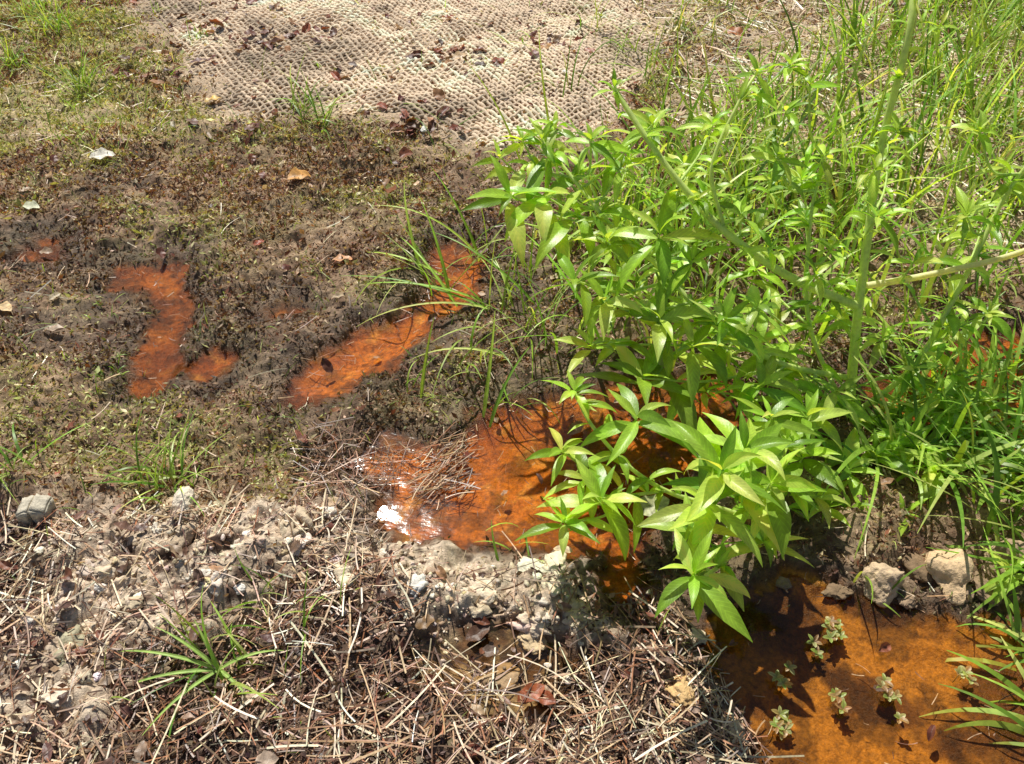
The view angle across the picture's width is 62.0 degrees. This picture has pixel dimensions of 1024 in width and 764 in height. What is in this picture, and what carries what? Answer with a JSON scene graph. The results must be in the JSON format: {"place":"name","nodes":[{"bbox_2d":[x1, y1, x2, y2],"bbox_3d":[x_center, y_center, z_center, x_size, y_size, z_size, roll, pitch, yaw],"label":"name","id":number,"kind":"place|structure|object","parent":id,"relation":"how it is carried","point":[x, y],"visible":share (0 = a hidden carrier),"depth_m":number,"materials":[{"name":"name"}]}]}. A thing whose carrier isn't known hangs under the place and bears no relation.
{"place":"outdoors","nodes":[
{"label":"outdoors","id":0,"kind":"place"},
{"bbox_2d":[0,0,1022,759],"bbox_3d":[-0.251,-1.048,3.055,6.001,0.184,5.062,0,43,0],"label":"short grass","id":1,"kind":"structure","parent":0,"point":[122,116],"depth_m":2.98,"materials":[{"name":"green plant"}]},
{"bbox_2d":[0,0,1023,763],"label":"ground","id":2,"kind":"structure","parent":0,"point":[780,626],"depth_m":1.89,"materials":[{"name":"soil"}]},
{"bbox_2d":[0,301,11,310],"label":"fallen leaf","id":3,"kind":"object","parent":2,"relation":"on","point":[6,306],"visible":1,"depth_m":2.20,"materials":[{"name":"beige plant"}]},
{"bbox_2d":[0,445,29,502],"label":"grass tuft","id":4,"kind":"object","parent":2,"relation":"on","point":[5,466],"visible":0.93,"depth_m":1.75,"materials":[{"name":"green plant"}]},
{"bbox_2d":[0,36,38,76],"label":"grass tuft","id":5,"kind":"object","parent":2,"relation":"on","point":[10,59],"visible":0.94,"depth_m":3.33,"materials":[{"name":"green plant"}]},
{"bbox_2d":[0,0,57,15],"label":"grass tuft","id":6,"kind":"object","parent":2,"relation":"on","point":[36,5],"visible":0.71,"depth_m":3.71,"materials":[{"name":"green plant"}]},
{"bbox_2d":[24,616,36,627],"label":"rock","id":7,"kind":"object","parent":2,"relation":"on","point":[29,620],"visible":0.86,"depth_m":1.53,"materials":[{"name":"stone"}]},
{"bbox_2d":[23,200,39,208],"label":"fallen leaf","id":8,"kind":"object","parent":2,"relation":"on","point":[31,204],"visible":1,"depth_m":2.54,"materials":[{"name":"white plant"}]},
{"bbox_2d":[15,493,54,525],"bbox_3d":[-0.953,0.261,1.710,0.065,0.069,0.050,0,43,0],"label":"rock","id":9,"kind":"object","parent":2,"relation":"on","point":[36,508],"visible":0.81,"depth_m":1.69,"materials":[{"name":"stone"}]},
{"bbox_2d":[0,422,90,478],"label":"grass tuft","id":10,"kind":"object","parent":2,"relation":"on","point":[20,455],"visible":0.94,"depth_m":1.81,"materials":[{"name":"green plant"}]},
{"bbox_2d":[0,0,99,46],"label":"grass tuft","id":11,"kind":"object","parent":2,"relation":"on","point":[58,21],"visible":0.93,"depth_m":3.55,"materials":[{"name":"green plant"}]},
{"bbox_2d":[43,323,63,330],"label":"fallen leaf","id":12,"kind":"object","parent":2,"relation":"on","point":[54,327],"visible":1,"depth_m":2.15,"materials":[{"name":"beige plant"}]},
{"bbox_2d":[39,125,68,145],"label":"grass tuft","id":13,"kind":"object","parent":2,"relation":"on","point":[56,135],"visible":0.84,"depth_m":2.85,"materials":[{"name":"green plant"}]},
{"bbox_2d":[38,681,74,709],"bbox_3d":[-0.760,0.529,1.432,0.069,0.036,0.040,17,46,17],"label":"rock","id":14,"kind":"object","parent":2,"relation":"on","point":[52,702],"visible":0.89,"depth_m":1.42,"materials":[{"name":"stone"}]},
{"bbox_2d":[24,44,129,100],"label":"grass tuft","id":15,"kind":"object","parent":2,"relation":"on","point":[74,79],"visible":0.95,"depth_m":3.16,"materials":[{"name":"green plant"}]},
{"bbox_2d":[94,583,106,593],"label":"rock","id":16,"kind":"object","parent":2,"relation":"on","point":[98,589],"visible":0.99,"depth_m":1.57,"materials":[{"name":"stone"}]},
{"bbox_2d":[89,147,114,158],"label":"fallen leaf","id":17,"kind":"object","parent":2,"relation":"on","point":[101,153],"visible":1,"depth_m":2.78,"materials":[{"name":"white plant"}]},
{"bbox_2d":[84,301,126,318],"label":"grass tuft","id":18,"kind":"object","parent":2,"relation":"on","point":[101,307],"visible":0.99,"depth_m":2.23,"materials":[{"name":"green plant"}]},
{"bbox_2d":[89,348,145,378],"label":"grass tuft","id":19,"kind":"object","parent":2,"relation":"on","point":[114,367],"visible":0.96,"depth_m":2.04,"materials":[{"name":"green plant"}]},
{"bbox_2d":[84,438,211,492],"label":"grass tuft","id":20,"kind":"object","parent":2,"relation":"on","point":[148,456],"visible":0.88,"depth_m":1.78,"materials":[{"name":"green plant"}]},
{"bbox_2d":[132,0,168,12],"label":"grass tuft","id":21,"kind":"object","parent":2,"relation":"on","point":[155,7],"visible":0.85,"depth_m":3.75,"materials":[{"name":"green plant"}]},
{"bbox_2d":[91,404,229,516],"bbox_3d":[-0.708,0.160,1.763,0.266,0.171,0.297,8,44,9],"label":"grass tuft","id":22,"kind":"object","parent":2,"relation":"on","point":[171,475],"visible":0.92,"depth_m":1.76,"materials":[{"name":"green plant"}]},
{"bbox_2d":[172,486,195,510],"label":"rock","id":23,"kind":"object","parent":2,"relation":"on","point":[188,494],"visible":0.88,"depth_m":1.70,"materials":[{"name":"stone"}]},
{"bbox_2d":[133,593,265,702],"bbox_3d":[-0.529,0.449,1.456,0.195,0.141,0.197,0,43,0],"label":"grass tuft","id":24,"kind":"object","parent":2,"relation":"on","point":[187,632],"visible":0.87,"depth_m":1.49,"materials":[{"name":"green plant"}]},
{"bbox_2d":[118,619,283,733],"bbox_3d":[-0.535,0.483,1.459,0.275,0.068,0.176,-15,45,-16],"label":"grass tuft","id":25,"kind":"object","parent":2,"relation":"on","point":[207,659],"visible":0.96,"depth_m":1.48,"materials":[{"name":"green plant"}]},
{"bbox_2d":[201,569,210,576],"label":"rock","id":26,"kind":"object","parent":2,"relation":"on","point":[206,572],"visible":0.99,"depth_m":1.59,"materials":[{"name":"stone"}]},
{"bbox_2d":[167,588,277,744],"bbox_3d":[-0.461,0.493,1.437,0.196,0.126,0.301,0,43,0],"label":"grass tuft","id":27,"kind":"object","parent":2,"relation":"on","point":[237,646],"visible":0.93,"depth_m":1.47,"materials":[{"name":"green plant"}]},
{"bbox_2d":[233,583,245,594],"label":"rock","id":28,"kind":"object","parent":2,"relation":"on","point":[241,587],"visible":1,"depth_m":1.57,"materials":[{"name":"stone"}]},
{"bbox_2d":[204,548,287,623],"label":"grass tuft","id":29,"kind":"object","parent":2,"relation":"on","point":[255,585],"visible":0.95,"depth_m":1.57,"materials":[{"name":"green plant"}]},
{"bbox_2d":[2,492,587,714],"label":"clay clods","id":30,"kind":"object","parent":2,"relation":"on","point":[537,618],"visible":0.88,"depth_m":1.59,"materials":[{"name":"soil"}]},
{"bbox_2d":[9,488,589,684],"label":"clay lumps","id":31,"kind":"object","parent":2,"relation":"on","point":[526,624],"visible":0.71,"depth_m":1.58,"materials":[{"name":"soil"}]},
{"bbox_2d":[288,167,310,178],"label":"fallen leaf","id":32,"kind":"object","parent":2,"relation":"on","point":[296,172],"visible":1,"depth_m":2.65,"materials":[{"name":"plant"}]},
{"bbox_2d":[261,545,352,680],"bbox_3d":[-0.347,0.411,1.502,0.186,0.113,0.205,-14,45,-14],"label":"grass tuft","id":33,"kind":"object","parent":2,"relation":"on","point":[304,623],"visible":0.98,"depth_m":1.52,"materials":[{"name":"green plant"}]},
{"bbox_2d":[268,54,360,127],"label":"grass tuft","id":34,"kind":"object","parent":2,"relation":"on","point":[293,102],"visible":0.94,"depth_m":3.01,"materials":[{"name":"green plant"}]},
{"bbox_2d":[300,80,351,144],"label":"grass tuft","id":35,"kind":"object","parent":2,"relation":"on","point":[324,117],"visible":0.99,"depth_m":2.94,"materials":[{"name":"green plant"}]},
{"bbox_2d":[321,496,347,511],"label":"rock","id":36,"kind":"object","parent":2,"relation":"on","point":[330,502],"visible":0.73,"depth_m":1.73,"materials":[{"name":"stone"}]},
{"bbox_2d":[334,606,346,620],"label":"rock","id":37,"kind":"object","parent":2,"relation":"on","point":[344,612],"visible":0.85,"depth_m":1.55,"materials":[{"name":"stone"}]},
{"bbox_2d":[332,253,351,261],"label":"fallen leaf","id":38,"kind":"object","parent":2,"relation":"on","point":[338,258],"visible":0.99,"depth_m":2.39,"materials":[{"name":"beige plant"}]},
{"bbox_2d":[359,512,377,521],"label":"rock","id":39,"kind":"object","parent":2,"relation":"on","point":[373,515],"visible":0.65,"depth_m":1.73,"materials":[{"name":"stone"}]},
{"bbox_2d":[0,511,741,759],"bbox_3d":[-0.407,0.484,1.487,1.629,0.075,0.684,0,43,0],"label":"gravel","id":40,"kind":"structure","parent":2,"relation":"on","point":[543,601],"depth_m":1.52,"materials":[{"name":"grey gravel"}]},
{"bbox_2d":[0,502,764,763],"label":"leaf litter","id":41,"kind":"object","parent":2,"relation":"on","point":[111,656],"visible":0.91,"depth_m":1.47,"materials":[{"name":"brown plant"}]},
{"bbox_2d":[117,0,674,154],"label":"jute erosion mat","id":42,"kind":"object","parent":2,"relation":"on","point":[467,85],"visible":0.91,"depth_m":3.39,"materials":[{"name":"beige wicker"}]},
{"bbox_2d":[179,17,207,41],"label":"grass tuft","id":43,"kind":"object","parent":42,"relation":"on","point":[194,31],"visible":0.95,"depth_m":3.51,"materials":[{"name":"green plant"}]},
{"bbox_2d":[204,95,220,101],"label":"fallen leaf","id":44,"kind":"object","parent":42,"relation":"on","point":[214,97],"visible":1,"depth_m":3.09,"materials":[{"name":"beige plant"}]},
{"bbox_2d":[452,51,466,59],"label":"fallen leaf","id":45,"kind":"object","parent":42,"relation":"on","point":[457,54],"visible":0.97,"depth_m":3.36,"materials":[{"name":"beige plant"}]},
{"bbox_2d":[486,25,544,43],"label":"grass tuft","id":46,"kind":"object","parent":42,"relation":"on","point":[519,38],"visible":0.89,"depth_m":3.51,"materials":[{"name":"plant"}]},
{"bbox_2d":[535,0,612,37],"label":"grass tuft","id":47,"kind":"object","parent":42,"relation":"on","point":[587,15],"visible":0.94,"depth_m":3.56,"materials":[{"name":"green plant"}]},
{"bbox_2d":[570,5,692,70],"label":"grass tuft","id":48,"kind":"object","parent":42,"relation":"on","point":[628,40],"visible":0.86,"depth_m":3.38,"materials":[{"name":"green plant"}]},
{"bbox_2d":[354,234,440,314],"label":"grass tuft","id":49,"kind":"object","parent":2,"relation":"on","point":[428,278],"visible":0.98,"depth_m":2.32,"materials":[{"name":"green plant"}]},
{"bbox_2d":[406,354,438,400],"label":"grass tuft","id":50,"kind":"object","parent":2,"relation":"on","point":[416,377],"visible":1,"depth_m":2.01,"materials":[{"name":"green plant"}]},
{"bbox_2d":[420,126,428,132],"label":"rock","id":51,"kind":"object","parent":2,"relation":"on","point":[424,129],"visible":0.84,"depth_m":2.93,"materials":[{"name":"stone"}]},
{"bbox_2d":[409,104,485,155],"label":"grass tuft","id":52,"kind":"object","parent":2,"relation":"on","point":[443,122],"visible":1,"depth_m":2.88,"materials":[{"name":"green plant"}]},
{"bbox_2d":[347,37,549,427],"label":"arching grass","id":53,"kind":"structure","parent":2,"relation":"on","point":[446,289],"depth_m":2.26,"materials":[{"name":"green plant"}]},
{"bbox_2d":[374,215,528,288],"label":"grass tuft","id":54,"kind":"object","parent":2,"relation":"on","point":[431,267],"visible":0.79,"depth_m":2.31,"materials":[{"name":"green plant"}]},
{"bbox_2d":[431,305,518,399],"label":"grass tuft","id":55,"kind":"object","parent":2,"relation":"on","point":[471,338],"visible":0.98,"depth_m":2.03,"materials":[{"name":"green plant"}]},
{"bbox_2d":[465,625,489,640],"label":"fallen leaf","id":56,"kind":"object","parent":2,"relation":"on","point":[476,632],"visible":1,"depth_m":1.54,"materials":[{"name":"brown plant"}]},
{"bbox_2d":[469,573,498,605],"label":"rock","id":57,"kind":"object","parent":2,"relation":"on","point":[488,591],"visible":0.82,"depth_m":1.58,"materials":[{"name":"stone"}]},
{"bbox_2d":[411,324,562,429],"bbox_3d":[-0.001,-0.013,1.990,0.307,0.140,0.418,16,45,16],"label":"grass tuft","id":58,"kind":"object","parent":2,"relation":"on","point":[514,392],"visible":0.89,"depth_m":1.99,"materials":[{"name":"green plant"}]},
{"bbox_2d":[476,662,520,694],"bbox_3d":[-0.027,0.521,1.503,0.086,0.021,0.065,0,43,0],"label":"rock","id":59,"kind":"object","parent":2,"relation":"on","point":[512,673],"visible":0.77,"depth_m":1.49,"materials":[{"name":"stone"}]},
{"bbox_2d":[434,235,582,340],"bbox_3d":[-0.006,-0.274,2.176,0.381,0.232,0.415,0,43,0],"label":"grass tuft","id":60,"kind":"object","parent":2,"relation":"on","point":[504,293],"visible":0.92,"depth_m":2.20,"materials":[{"name":"green plant"}]},
{"bbox_2d":[477,520,545,561],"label":"grass tuft","id":61,"kind":"object","parent":2,"relation":"on","point":[495,549],"visible":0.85,"depth_m":1.66,"materials":[{"name":"green plant"}]},
{"bbox_2d":[0,0,1023,763],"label":"moss ground cover","id":62,"kind":"object","parent":2,"relation":"on","point":[112,118],"visible":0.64,"depth_m":2.43,"materials":[{"name":"green plant"}]},
{"bbox_2d":[253,239,263,245],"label":"fallen leaf","id":63,"kind":"object","parent":62,"relation":"on","point":[256,242],"visible":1,"depth_m":2.43,"materials":[{"name":"plant"}]},
{"bbox_2d":[418,190,508,282],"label":"grass tuft","id":64,"kind":"object","parent":62,"relation":"on","point":[487,244],"visible":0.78,"depth_m":2.38,"materials":[{"name":"green plant"}]},
{"bbox_2d":[509,169,602,262],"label":"grass tuft","id":65,"kind":"object","parent":62,"relation":"on","point":[574,227],"visible":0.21,"depth_m":2.40,"materials":[{"name":"green plant"}]},
{"bbox_2d":[926,530,1023,617],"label":"grass tuft","id":66,"kind":"object","parent":62,"relation":"on","point":[994,595],"visible":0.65,"depth_m":1.61,"materials":[{"name":"green plant"}]},
{"bbox_2d":[945,527,1023,670],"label":"grass tuft","id":67,"kind":"object","parent":62,"relation":"on","point":[1013,632],"visible":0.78,"depth_m":1.54,"materials":[{"name":"green plant"}]},
{"bbox_2d":[947,402,1023,487],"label":"grass tuft","id":68,"kind":"object","parent":62,"relation":"on","point":[1012,437],"visible":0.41,"depth_m":1.77,"materials":[{"name":"green plant"}]},
{"bbox_2d":[0,0,1023,763],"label":"pine needles","id":69,"kind":"object","parent":2,"relation":"on","point":[342,712],"visible":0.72,"depth_m":1.49,"materials":[{"name":"plant"}]},
{"bbox_2d":[0,0,1023,763],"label":"straw","id":70,"kind":"object","parent":2,"relation":"on","point":[316,526],"visible":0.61,"depth_m":1.56,"materials":[{"name":"beige plant"}]},
{"bbox_2d":[0,0,1023,763],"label":"dead leaves","id":71,"kind":"object","parent":2,"relation":"on","point":[420,622],"visible":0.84,"depth_m":1.66,"materials":[{"name":"brown plant"}]},
{"bbox_2d":[461,213,581,299],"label":"grass tuft","id":72,"kind":"object","parent":2,"relation":"on","point":[529,267],"visible":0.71,"depth_m":2.27,"materials":[{"name":"green plant"}]},
{"bbox_2d":[517,683,544,703],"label":"fallen leaf","id":73,"kind":"object","parent":2,"relation":"on","point":[535,687],"visible":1,"depth_m":1.46,"materials":[{"name":"brown plant"}]},
{"bbox_2d":[517,631,549,654],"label":"rock","id":74,"kind":"object","parent":2,"relation":"on","point":[529,643],"visible":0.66,"depth_m":1.54,"materials":[{"name":"stone"}]},
{"bbox_2d":[471,257,604,376],"bbox_3d":[0.084,-0.179,2.065,0.402,0.222,0.311,-8,44,-9],"label":"grass tuft","id":75,"kind":"object","parent":2,"relation":"on","point":[543,322],"visible":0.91,"depth_m":2.12,"materials":[{"name":"green plant"}]},
{"bbox_2d":[537,688,555,704],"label":"fallen leaf","id":76,"kind":"object","parent":2,"relation":"on","point":[549,698],"visible":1,"depth_m":1.45,"materials":[{"name":"brown plant"}]},
{"bbox_2d":[506,27,626,96],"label":"grass tuft","id":77,"kind":"object","parent":2,"relation":"on","point":[566,75],"visible":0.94,"depth_m":3.13,"materials":[{"name":"green plant"}]},
{"bbox_2d":[568,420,583,434],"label":"fallen leaf","id":78,"kind":"object","parent":2,"relation":"on","point":[576,430],"visible":0.82,"depth_m":1.92,"materials":[{"name":"green plant"}]},
{"bbox_2d":[640,495,669,515],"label":"rock","id":79,"kind":"object","parent":2,"relation":"on","point":[648,508],"visible":0.59,"depth_m":1.75,"materials":[{"name":"grey stone"}]},
{"bbox_2d":[592,16,717,93],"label":"grass tuft","id":80,"kind":"object","parent":2,"relation":"on","point":[645,69],"visible":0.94,"depth_m":3.21,"materials":[{"name":"green plant"}]},
{"bbox_2d":[665,675,695,714],"bbox_3d":[0.289,0.534,1.458,0.055,0.047,0.081,0,43,0],"label":"rock","id":81,"kind":"object","parent":2,"relation":"on","point":[685,698],"visible":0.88,"depth_m":1.44,"materials":[{"name":"stone"}]},
{"bbox_2d":[515,370,850,641],"bbox_3d":[0.345,0.230,1.538,0.682,0.376,0.543,0,43,0],"label":"primrose willow","id":82,"kind":"object","parent":2,"relation":"on","point":[736,461],"visible":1,"depth_m":1.52,"materials":[{"name":"green plant"}]},
{"bbox_2d":[644,0,731,47],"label":"grass tuft","id":83,"kind":"object","parent":2,"relation":"on","point":[684,27],"visible":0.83,"depth_m":3.58,"materials":[{"name":"green plant"}]},
{"bbox_2d":[688,627,706,644],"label":"rock","id":84,"kind":"object","parent":2,"relation":"on","point":[694,631],"visible":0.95,"depth_m":1.54,"materials":[{"name":"stone"}]},
{"bbox_2d":[675,0,743,5],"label":"grass tuft","id":85,"kind":"object","parent":2,"relation":"on","point":[718,2],"visible":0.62,"depth_m":3.79,"materials":[{"name":"green plant"}]},
{"bbox_2d":[719,718,745,746],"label":"rock","id":86,"kind":"object","parent":2,"relation":"on","point":[739,726],"visible":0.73,"depth_m":1.41,"materials":[{"name":"stone"}]},
{"bbox_2d":[723,26,744,36],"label":"fallen leaf","id":87,"kind":"object","parent":2,"relation":"on","point":[739,30],"visible":0.78,"depth_m":3.56,"materials":[{"name":"brown plant"}]},
{"bbox_2d":[459,0,1023,610],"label":"primrose willow","id":88,"kind":"object","parent":2,"relation":"on","point":[659,314],"visible":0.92,"depth_m":1.77,"materials":[{"name":"green plant"}]},
{"bbox_2d":[501,0,1023,593],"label":"tall grass","id":89,"kind":"structure","parent":2,"relation":"on","point":[985,442],"depth_m":2.44,"materials":[{"name":"green plant"}]},
{"bbox_2d":[776,576,791,592],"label":"rock","id":90,"kind":"object","parent":2,"relation":"on","point":[784,584],"visible":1,"depth_m":1.63,"materials":[{"name":"stone"}]},
{"bbox_2d":[821,582,853,600],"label":"rock","id":91,"kind":"object","parent":2,"relation":"on","point":[835,591],"visible":1,"depth_m":1.61,"materials":[{"name":"stone"}]},
{"bbox_2d":[768,616,978,739],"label":"water seedlings","id":92,"kind":"object","parent":2,"relation":"on","point":[781,722],"visible":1,"depth_m":1.47,"materials":[{"name":"green plant"}]},
{"bbox_2d":[859,562,904,608],"bbox_3d":[0.701,0.383,1.621,0.075,0.081,0.076,-26,49,-25],"label":"rock","id":93,"kind":"object","parent":2,"relation":"on","point":[884,578],"visible":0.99,"depth_m":1.60,"materials":[{"name":"stone"}]},
{"bbox_2d":[853,564,926,614],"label":"grass tuft","id":94,"kind":"object","parent":2,"relation":"on","point":[893,587],"visible":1,"depth_m":1.59,"materials":[{"name":"green plant"}]},
{"bbox_2d":[897,595,915,608],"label":"rock","id":95,"kind":"object","parent":2,"relation":"on","point":[908,602],"visible":1,"depth_m":1.59,"materials":[{"name":"stone"}]},
{"bbox_2d":[902,552,933,582],"bbox_3d":[0.789,0.362,1.650,0.062,0.029,0.068,0,43,0],"label":"rock","id":96,"kind":"object","parent":2,"relation":"on","point":[911,561],"visible":0.78,"depth_m":1.64,"materials":[{"name":"stone"}]},
{"bbox_2d":[924,548,973,605],"bbox_3d":[0.828,0.359,1.624,0.081,0.072,0.121,17,46,18],"label":"rock","id":97,"kind":"object","parent":2,"relation":"on","point":[949,572],"visible":0.98,"depth_m":1.60,"materials":[{"name":"stone"}]},
{"bbox_2d":[965,585,973,602],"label":"rock","id":98,"kind":"object","parent":2,"relation":"on","point":[969,589],"visible":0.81,"depth_m":1.59,"materials":[{"name":"stone"}]},
{"bbox_2d":[919,636,1023,746],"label":"grass tuft","id":99,"kind":"object","parent":2,"relation":"on","point":[1016,717],"visible":0.94,"depth_m":1.45,"materials":[{"name":"green plant"}]},
{"bbox_2d":[970,571,1001,605],"bbox_3d":[0.893,0.393,1.614,0.045,0.030,0.076,-15,45,-16],"label":"rock","id":100,"kind":"object","parent":2,"relation":"on","point":[979,580],"visible":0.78,"depth_m":1.60,"materials":[{"name":"stone"}]},
{"bbox_2d":[983,538,1023,575],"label":"rock","id":101,"kind":"object","parent":2,"relation":"on","point":[988,565],"visible":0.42,"depth_m":1.64,"materials":[{"name":"stone"}]},
{"bbox_2d":[995,588,1021,639],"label":"grass tuft","id":102,"kind":"object","parent":2,"relation":"on","point":[1017,617],"visible":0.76,"depth_m":1.57,"materials":[{"name":"green plant"}]},
{"label":"puddle","id":103,"kind":"object","parent":2,"relation":"on","visible":0},
{"bbox_2d":[39,246,52,253],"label":"fallen leaf","id":104,"kind":"object","parent":103,"relation":"on","point":[45,249],"visible":1,"depth_m":2.43,"materials":[{"name":"beige plant"}]}
]}

